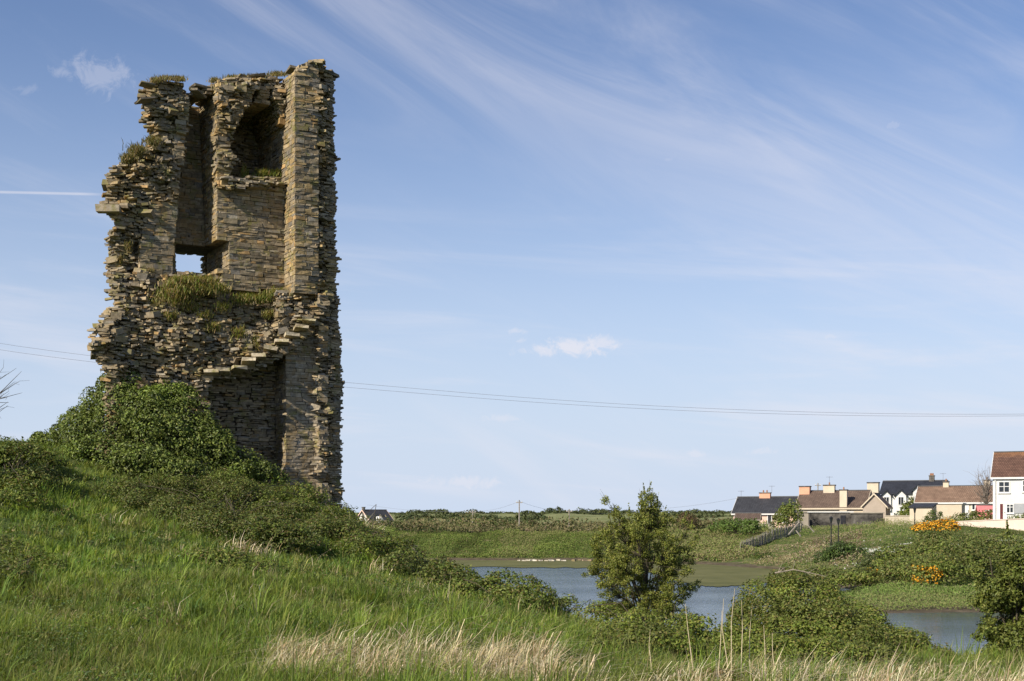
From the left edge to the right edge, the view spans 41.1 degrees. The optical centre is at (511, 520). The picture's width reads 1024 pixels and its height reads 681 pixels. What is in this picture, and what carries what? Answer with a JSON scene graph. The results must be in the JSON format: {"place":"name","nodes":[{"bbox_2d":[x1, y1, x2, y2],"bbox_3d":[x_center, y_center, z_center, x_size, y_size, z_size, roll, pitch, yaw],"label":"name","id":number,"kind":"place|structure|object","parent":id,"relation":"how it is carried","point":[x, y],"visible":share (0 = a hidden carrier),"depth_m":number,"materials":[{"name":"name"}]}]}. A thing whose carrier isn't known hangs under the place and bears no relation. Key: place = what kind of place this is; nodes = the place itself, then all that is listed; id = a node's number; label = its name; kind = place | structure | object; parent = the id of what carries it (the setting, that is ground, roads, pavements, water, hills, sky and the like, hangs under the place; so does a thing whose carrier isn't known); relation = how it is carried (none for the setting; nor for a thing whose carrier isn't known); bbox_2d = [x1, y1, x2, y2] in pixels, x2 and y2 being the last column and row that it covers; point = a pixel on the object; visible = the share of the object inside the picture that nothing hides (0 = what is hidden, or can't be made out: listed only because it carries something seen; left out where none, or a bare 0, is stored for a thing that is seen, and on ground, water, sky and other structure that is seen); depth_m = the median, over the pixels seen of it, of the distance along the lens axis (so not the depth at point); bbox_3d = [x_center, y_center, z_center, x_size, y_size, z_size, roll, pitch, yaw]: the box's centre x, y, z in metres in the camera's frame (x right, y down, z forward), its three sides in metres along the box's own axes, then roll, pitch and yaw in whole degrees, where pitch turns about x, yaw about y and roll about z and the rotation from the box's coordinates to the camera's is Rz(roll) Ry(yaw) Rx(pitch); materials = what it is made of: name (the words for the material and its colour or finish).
{"place":"outdoors","nodes":[
{"label":"outdoors","id":0,"kind":"place"},
{"bbox_2d":[4,350,863,415],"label":"power line","id":1,"kind":"object","parent":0,"point":[537,402],"visible":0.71,"depth_m":94.99,"materials":[{"name":"metal"}]},
{"bbox_2d":[0,343,891,413],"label":"power line","id":2,"kind":"object","parent":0,"point":[550,399],"visible":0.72,"depth_m":94.99,"materials":[{"name":"metal"}]},
{"bbox_2d":[0,436,1023,680],"bbox_3d":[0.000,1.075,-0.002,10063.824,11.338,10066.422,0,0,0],"label":"ground","id":3,"kind":"structure","parent":0,"point":[738,562],"depth_m":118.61,"materials":[{"name":"green plant"}]},
{"bbox_2d":[0,364,29,417],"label":"bare tree","id":4,"kind":"object","parent":3,"relation":"on","point":[3,390],"visible":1,"depth_m":32.43,"materials":[{"name":"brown plant"}]},
{"bbox_2d":[0,435,70,509],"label":"bramble bush","id":5,"kind":"object","parent":3,"relation":"on","point":[21,475],"visible":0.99,"depth_m":33.20,"materials":[{"name":"green plant"}]},
{"bbox_2d":[0,534,71,583],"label":"bramble bush","id":6,"kind":"object","parent":3,"relation":"on","point":[28,558],"visible":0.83,"depth_m":21.01,"materials":[{"name":"green plant"}]},
{"bbox_2d":[27,368,291,486],"bbox_3d":[-10.315,-2.661,38.243,7.784,3.487,3.451,0,0,10],"label":"ivy","id":7,"kind":"object","parent":3,"relation":"on","point":[85,429],"visible":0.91,"depth_m":38.00,"materials":[{"name":"green plant"}]},
{"bbox_2d":[87,59,344,507],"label":"ruined tower","id":8,"kind":"structure","parent":3,"relation":"on","point":[277,399],"depth_m":41.01,"materials":[{"name":"stone"}]},
{"bbox_2d":[115,252,124,265],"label":"grass tuft","id":9,"kind":"object","parent":8,"relation":"on","point":[119,258],"visible":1,"depth_m":39.52,"materials":[{"name":"green plant"}]},
{"bbox_2d":[122,238,132,253],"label":"grass tuft","id":10,"kind":"object","parent":8,"relation":"on","point":[127,246],"visible":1,"depth_m":39.56,"materials":[{"name":"green plant"}]},
{"bbox_2d":[118,133,165,165],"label":"grass tuft","id":11,"kind":"object","parent":8,"relation":"on","point":[137,149],"visible":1,"depth_m":39.52,"materials":[{"name":"green plant"}]},
{"bbox_2d":[141,167,152,176],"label":"grass tuft","id":12,"kind":"object","parent":8,"relation":"on","point":[146,172],"visible":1,"depth_m":39.86,"materials":[{"name":"green plant"}]},
{"bbox_2d":[146,267,155,272],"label":"grass tuft","id":13,"kind":"object","parent":8,"relation":"on","point":[149,268],"visible":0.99,"depth_m":39.85,"materials":[{"name":"green plant"}]},
{"bbox_2d":[146,73,188,83],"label":"grass tuft","id":14,"kind":"object","parent":8,"relation":"on","point":[157,79],"visible":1,"depth_m":39.90,"materials":[{"name":"green plant"}]},
{"bbox_2d":[147,273,233,308],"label":"grass tuft","id":15,"kind":"object","parent":8,"relation":"on","point":[186,287],"visible":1,"depth_m":39.58,"materials":[{"name":"green plant"}]},
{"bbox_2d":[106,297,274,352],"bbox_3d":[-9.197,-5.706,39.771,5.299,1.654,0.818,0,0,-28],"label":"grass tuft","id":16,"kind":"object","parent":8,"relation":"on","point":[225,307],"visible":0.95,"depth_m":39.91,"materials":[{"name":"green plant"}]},
{"bbox_2d":[206,70,288,83],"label":"grass tuft","id":17,"kind":"object","parent":8,"relation":"on","point":[276,73],"visible":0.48,"depth_m":41.95,"materials":[{"name":"green plant"}]},
{"bbox_2d":[224,286,288,306],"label":"grass tuft","id":18,"kind":"object","parent":8,"relation":"on","point":[244,298],"visible":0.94,"depth_m":40.80,"materials":[{"name":"green plant"}]},
{"bbox_2d":[238,162,281,177],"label":"grass tuft","id":19,"kind":"object","parent":8,"relation":"on","point":[260,172],"visible":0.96,"depth_m":41.57,"materials":[{"name":"green plant"}]},
{"bbox_2d":[98,466,350,551],"bbox_3d":[-6.977,-0.408,32.618,6.538,2.194,11.050,0,0,0],"label":"bramble bush","id":20,"kind":"object","parent":3,"relation":"on","point":[223,499],"visible":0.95,"depth_m":33.06,"materials":[{"name":"green plant"}]},
{"bbox_2d":[181,546,287,574],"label":"bramble bush","id":21,"kind":"object","parent":3,"relation":"on","point":[239,560],"visible":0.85,"depth_m":23.82,"materials":[{"name":"green plant"}]},
{"bbox_2d":[298,498,446,576],"bbox_3d":[-3.768,0.298,31.544,2.728,1.773,11.636,0,0,-18],"label":"bramble bush","id":22,"kind":"object","parent":3,"relation":"on","point":[380,541],"visible":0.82,"depth_m":29.29,"materials":[{"name":"green plant"}]},
{"bbox_2d":[358,507,393,524],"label":"farmhouse","id":23,"kind":"object","parent":3,"relation":"on","point":[378,512],"visible":0.15,"depth_m":263.09,"materials":[{"name":"stone"}]},
{"bbox_2d":[449,518,473,526],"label":"hedge bush","id":24,"kind":"object","parent":3,"relation":"on","point":[462,522],"visible":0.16,"depth_m":220.61,"materials":[{"name":"green plant"}]},
{"bbox_2d":[406,554,554,606],"bbox_3d":[-0.896,1.091,25.521,1.924,0.836,5.580,0,0,-27],"label":"bramble bush","id":25,"kind":"object","parent":3,"relation":"on","point":[492,583],"visible":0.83,"depth_m":24.78,"materials":[{"name":"green plant"}]},
{"bbox_2d":[472,518,495,525],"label":"hedge bush","id":26,"kind":"object","parent":3,"relation":"on","point":[484,522],"visible":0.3,"depth_m":223.77,"materials":[{"name":"green plant"}]},
{"bbox_2d":[493,519,515,525],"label":"hedge bush","id":27,"kind":"object","parent":3,"relation":"on","point":[494,521],"visible":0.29,"depth_m":226.44,"materials":[{"name":"green plant"}]},
{"bbox_2d":[14,510,1023,680],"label":"dry grass","id":28,"kind":"structure","parent":3,"relation":"on","point":[499,656],"depth_m":13.73,"materials":[{"name":"plant"}]},
{"bbox_2d":[516,500,521,523],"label":"telegraph pole","id":29,"kind":"object","parent":3,"relation":"on","point":[519,502],"visible":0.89,"depth_m":211.91,"materials":[{"name":"brown wood"}]},
{"bbox_2d":[371,501,628,513],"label":"overhead wire","id":30,"kind":"object","parent":29,"relation":"attached to","point":[493,509],"visible":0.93,"depth_m":227.06,"materials":[{"name":"black metal"}]},
{"bbox_2d":[511,519,536,525],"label":"hedge bush","id":31,"kind":"object","parent":3,"relation":"on","point":[529,521],"visible":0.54,"depth_m":220.69,"materials":[{"name":"green plant"}]},
{"bbox_2d":[502,574,590,613],"bbox_3d":[0.931,2.470,28.803,1.728,3.086,11.775,0,0,11],"label":"bramble bush","id":32,"kind":"object","parent":3,"relation":"on","point":[563,600],"visible":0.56,"depth_m":23.52,"materials":[{"name":"green plant"}]},
{"bbox_2d":[389,506,732,521],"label":"distant hedgerows","id":33,"kind":"object","parent":3,"relation":"on","point":[403,516],"visible":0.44,"depth_m":348.54,"materials":[{"name":"green plant"}]},
{"bbox_2d":[442,560,829,588],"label":"mudflat","id":34,"kind":"structure","parent":3,"relation":"on","point":[715,575],"depth_m":137.30,"materials":[{"name":"soil"}]},
{"bbox_2d":[579,481,701,626],"bbox_3d":[2.231,0.734,23.568,2.190,2.868,1.975,0,0,0],"label":"hawthorn tree","id":35,"kind":"object","parent":3,"relation":"on","point":[640,537],"visible":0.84,"depth_m":23.35,"materials":[{"name":"green plant"}]},
{"bbox_2d":[566,600,748,662],"bbox_3d":[2.144,1.535,19.653,2.557,0.777,5.976,0,0,0],"label":"bramble bush","id":36,"kind":"object","parent":3,"relation":"on","point":[677,635],"visible":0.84,"depth_m":19.15,"materials":[{"name":"green plant"}]},
{"bbox_2d":[677,512,701,529],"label":"shrub","id":37,"kind":"object","parent":3,"relation":"on","point":[688,517],"visible":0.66,"depth_m":188.02,"materials":[{"name":"green plant"}]},
{"bbox_2d":[685,604,693,677],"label":"dry stalk","id":38,"kind":"object","parent":3,"relation":"on","point":[689,643],"visible":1,"depth_m":13.60,"materials":[{"name":"beige plant"}]},
{"bbox_2d":[357,510,1023,610],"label":"bank herbage","id":39,"kind":"object","parent":3,"relation":"on","point":[710,543],"visible":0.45,"depth_m":171.03,"materials":[{"name":"green plant"}]},
{"bbox_2d":[653,665,748,680],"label":"bramble bush","id":40,"kind":"object","parent":3,"relation":"on","point":[720,669],"visible":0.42,"depth_m":13.52,"materials":[{"name":"green plant"}]},
{"bbox_2d":[718,616,721,680],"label":"dry stalk","id":41,"kind":"object","parent":3,"relation":"on","point":[720,649],"visible":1,"depth_m":13.00,"materials":[{"name":"beige plant"}]},
{"bbox_2d":[722,599,727,668],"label":"dry stalk","id":42,"kind":"object","parent":3,"relation":"on","point":[723,635],"visible":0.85,"depth_m":13.60,"materials":[{"name":"beige plant"}]},
{"bbox_2d":[731,589,734,680],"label":"dry stalk","id":43,"kind":"object","parent":3,"relation":"on","point":[731,638],"visible":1,"depth_m":13.20,"materials":[{"name":"beige plant"}]},
{"bbox_2d":[706,517,761,533],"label":"shrub","id":44,"kind":"object","parent":3,"relation":"on","point":[732,525],"visible":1,"depth_m":175.31,"materials":[{"name":"green plant"}]},
{"bbox_2d":[740,600,742,678],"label":"dry stalk","id":45,"kind":"object","parent":3,"relation":"on","point":[742,641],"visible":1,"depth_m":13.30,"materials":[{"name":"beige plant"}]},
{"bbox_2d":[734,512,761,524],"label":"garden shed","id":46,"kind":"structure","parent":3,"relation":"on","point":[749,515],"depth_m":192.24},
{"bbox_2d":[749,610,751,673],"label":"dry stalk","id":47,"kind":"object","parent":3,"relation":"on","point":[749,641],"visible":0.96,"depth_m":13.40,"materials":[{"name":"beige plant"}]},
{"bbox_2d":[749,551,772,558],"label":"shrub","id":48,"kind":"object","parent":3,"relation":"on","point":[758,556],"visible":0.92,"depth_m":149.46,"materials":[{"name":"green plant"}]},
{"bbox_2d":[731,490,797,527],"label":"cottage","id":49,"kind":"structure","parent":3,"relation":"on","point":[766,504],"depth_m":199.88,"materials":[{"name":"stone"}]},
{"bbox_2d":[767,515,771,523],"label":"door","id":50,"kind":"structure","parent":49,"relation":"in","point":[769,517],"depth_m":197.76,"materials":[{"name":"white metal"}]},
{"bbox_2d":[740,520,802,550],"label":"netting fence","id":51,"kind":"object","parent":3,"relation":"on","point":[768,536],"visible":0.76,"depth_m":166.51,"materials":[{"name":"grey wood"}]},
{"bbox_2d":[772,634,776,678],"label":"dry stalk","id":52,"kind":"object","parent":3,"relation":"on","point":[772,653],"visible":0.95,"depth_m":12.90,"materials":[{"name":"beige plant"}]},
{"bbox_2d":[769,498,803,528],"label":"shrub","id":53,"kind":"object","parent":3,"relation":"on","point":[782,516],"visible":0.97,"depth_m":177.04,"materials":[{"name":"green plant"}]},
{"bbox_2d":[797,511,807,528],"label":"outbuilding","id":54,"kind":"structure","parent":3,"relation":"on","point":[805,520],"depth_m":182.93,"materials":[{"name":"beige paint"}]},
{"bbox_2d":[807,511,853,527],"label":"outbuilding","id":55,"kind":"structure","parent":3,"relation":"on","point":[819,518],"depth_m":180.75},
{"bbox_2d":[841,515,845,526],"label":"door","id":56,"kind":"structure","parent":55,"relation":"in","point":[843,517],"depth_m":180.51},
{"bbox_2d":[829,516,832,542],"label":"lamp post","id":57,"kind":"object","parent":3,"relation":"on","point":[831,518],"visible":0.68,"depth_m":131.95,"materials":[{"name":"black metal"}]},
{"bbox_2d":[796,476,879,511],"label":"cottage","id":58,"kind":"structure","parent":3,"relation":"on","point":[829,497],"depth_m":189.30,"materials":[{"name":"brown tile"}]},
{"bbox_2d":[836,518,839,549],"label":"lamp post","id":59,"kind":"object","parent":3,"relation":"on","point":[838,520],"visible":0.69,"depth_m":133.95,"materials":[{"name":"black metal"}]},
{"bbox_2d":[797,566,882,587],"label":"bramble bush","id":60,"kind":"object","parent":3,"relation":"on","point":[848,576],"visible":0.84,"depth_m":96.88,"materials":[{"name":"green plant"}]},
{"bbox_2d":[812,540,867,562],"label":"round bush","id":61,"kind":"object","parent":3,"relation":"on","point":[832,552],"visible":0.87,"depth_m":121.01,"materials":[{"name":"green plant"}]},
{"bbox_2d":[717,564,968,667],"bbox_3d":[4.806,1.450,20.192,4.119,1.528,5.095,0,0,0],"label":"bramble bush","id":62,"kind":"object","parent":3,"relation":"on","point":[817,619],"visible":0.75,"depth_m":19.84,"materials":[{"name":"green plant"}]},
{"bbox_2d":[775,563,825,576],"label":"dead branch","id":63,"kind":"object","parent":62,"relation":"on","point":[780,571],"visible":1,"depth_m":21.00,"materials":[{"name":"brown wood"}]},
{"bbox_2d":[850,512,884,524],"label":"outbuilding","id":64,"kind":"structure","parent":3,"relation":"on","point":[861,517],"depth_m":177.82,"materials":[{"name":"grey concrete"}]},
{"bbox_2d":[861,493,892,521],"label":"cottage wing","id":65,"kind":"structure","parent":3,"relation":"on","point":[876,502],"depth_m":182.65,"materials":[{"name":"beige paint"}]},
{"bbox_2d":[849,550,905,581],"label":"gorse bush","id":66,"kind":"object","parent":3,"relation":"on","point":[864,564],"visible":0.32,"depth_m":99.57,"materials":[{"name":"green plant"}]},
{"bbox_2d":[884,515,909,524],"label":"garden wall","id":67,"kind":"structure","parent":3,"relation":"on","point":[891,518],"depth_m":171.17,"materials":[{"name":"white paint"}]},
{"bbox_2d":[893,496,913,514],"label":"shrub","id":68,"kind":"object","parent":3,"relation":"on","point":[905,508],"visible":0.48,"depth_m":189.37,"materials":[{"name":"green plant"}]},
{"bbox_2d":[880,473,947,514],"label":"dormer house","id":69,"kind":"structure","parent":3,"relation":"on","point":[895,494],"depth_m":214.31,"materials":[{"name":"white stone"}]},
{"bbox_2d":[898,497,903,504],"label":"window","id":70,"kind":"structure","parent":69,"relation":"in","point":[900,499],"depth_m":213.31,"materials":[{"name":"white glass"}]},
{"bbox_2d":[871,536,971,584],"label":"gorse bush","id":71,"kind":"object","parent":3,"relation":"on","point":[922,564],"visible":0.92,"depth_m":90.96,"materials":[{"name":"green plant"}]},
{"bbox_2d":[908,503,937,523],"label":"outbuilding","id":72,"kind":"structure","parent":3,"relation":"on","point":[923,510],"depth_m":162.68,"materials":[{"name":"paint"}]},
{"bbox_2d":[835,538,1013,568],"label":"wild flowers","id":73,"kind":"object","parent":3,"relation":"on","point":[870,550],"visible":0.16,"depth_m":129.38,"materials":[{"name":"white plant"}]},
{"bbox_2d":[922,510,942,521],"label":"shrub","id":74,"kind":"object","parent":3,"relation":"on","point":[932,516],"visible":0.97,"depth_m":159.77,"materials":[{"name":"green plant"}]},
{"bbox_2d":[910,516,960,535],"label":"gorse bush","id":75,"kind":"object","parent":3,"relation":"on","point":[920,527],"visible":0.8,"depth_m":138.06,"materials":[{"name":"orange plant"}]},
{"bbox_2d":[936,503,965,519],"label":"outbuilding","id":76,"kind":"structure","parent":3,"relation":"on","point":[949,509],"depth_m":169.24,"materials":[{"name":"beige paint"}]},
{"bbox_2d":[914,478,992,518],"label":"bungalow","id":77,"kind":"object","parent":3,"relation":"on","point":[945,492],"visible":0.41,"depth_m":177.66,"materials":[{"name":"beige tile"}]},
{"bbox_2d":[965,504,968,518],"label":"door","id":78,"kind":"structure","parent":77,"relation":"in","point":[966,505],"depth_m":175.38,"materials":[{"name":"white metal"}]},
{"bbox_2d":[907,521,1003,577],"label":"gorse bush","id":79,"kind":"object","parent":3,"relation":"on","point":[977,553],"visible":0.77,"depth_m":93.36,"materials":[{"name":"green plant"}]},
{"bbox_2d":[951,509,992,520],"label":"garden hedge","id":80,"kind":"object","parent":3,"relation":"on","point":[972,514],"visible":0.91,"depth_m":151.82,"materials":[{"name":"green plant"}]},
{"bbox_2d":[966,466,992,503],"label":"bare tree","id":81,"kind":"object","parent":3,"relation":"on","point":[986,487],"visible":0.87,"depth_m":165.91,"materials":[{"name":"brown plant"}]},
{"bbox_2d":[975,504,992,519],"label":"garden shed","id":82,"kind":"structure","parent":3,"relation":"on","point":[980,507],"depth_m":158.60,"materials":[{"name":"red metal"}]},
{"bbox_2d":[956,518,1023,530],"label":"garden wall","id":83,"kind":"structure","parent":3,"relation":"on","point":[1017,524],"depth_m":143.60,"materials":[{"name":"white paint"}]},
{"bbox_2d":[963,531,1023,567],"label":"bramble bush","id":84,"kind":"object","parent":3,"relation":"on","point":[992,545],"visible":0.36,"depth_m":93.84,"materials":[{"name":"green plant"}]},
{"bbox_2d":[965,520,1023,658],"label":"bushy tree","id":85,"kind":"object","parent":3,"relation":"on","point":[1000,594],"visible":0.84,"depth_m":20.28,"materials":[{"name":"green plant"}]},
{"bbox_2d":[990,451,1023,519],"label":"two storey house","id":86,"kind":"structure","parent":3,"relation":"on","point":[1007,473],"depth_m":149.63,"materials":[{"name":"white paint"}]},
{"bbox_2d":[999,503,1003,518],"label":"door","id":87,"kind":"structure","parent":86,"relation":"in","point":[1001,505],"depth_m":149.57,"materials":[{"name":"red wood"}]},
{"bbox_2d":[998,481,1010,493],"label":"window","id":88,"kind":"structure","parent":86,"relation":"in","point":[1003,486],"depth_m":149.46,"materials":[{"name":"white glass"}]},
{"bbox_2d":[1004,503,1006,518],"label":"door","id":89,"kind":"structure","parent":86,"relation":"in","point":[1005,504],"depth_m":149.43,"materials":[{"name":"white paint"}]},
{"bbox_2d":[1005,504,1013,513],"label":"window","id":90,"kind":"structure","parent":86,"relation":"in","point":[1010,507],"depth_m":149.24,"materials":[{"name":"white glass"}]},
{"bbox_2d":[0,0,1023,512],"label":"sky","id":91,"kind":"structure","parent":0,"point":[814,208],"materials":[{"name":"blue"}]},
{"bbox_2d":[464,566,1008,655],"bbox_3d":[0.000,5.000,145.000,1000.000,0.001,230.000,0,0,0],"label":"water","id":92,"kind":"structure","parent":0,"point":[704,600],"depth_m":81.88,"materials":[{"name":"blue liquid"}]},
{"bbox_2d":[1007,513,1023,518],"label":"garden hedge","id":93,"kind":"object","parent":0,"point":[1015,516],"visible":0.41,"depth_m":143.98,"materials":[{"name":"green plant"}]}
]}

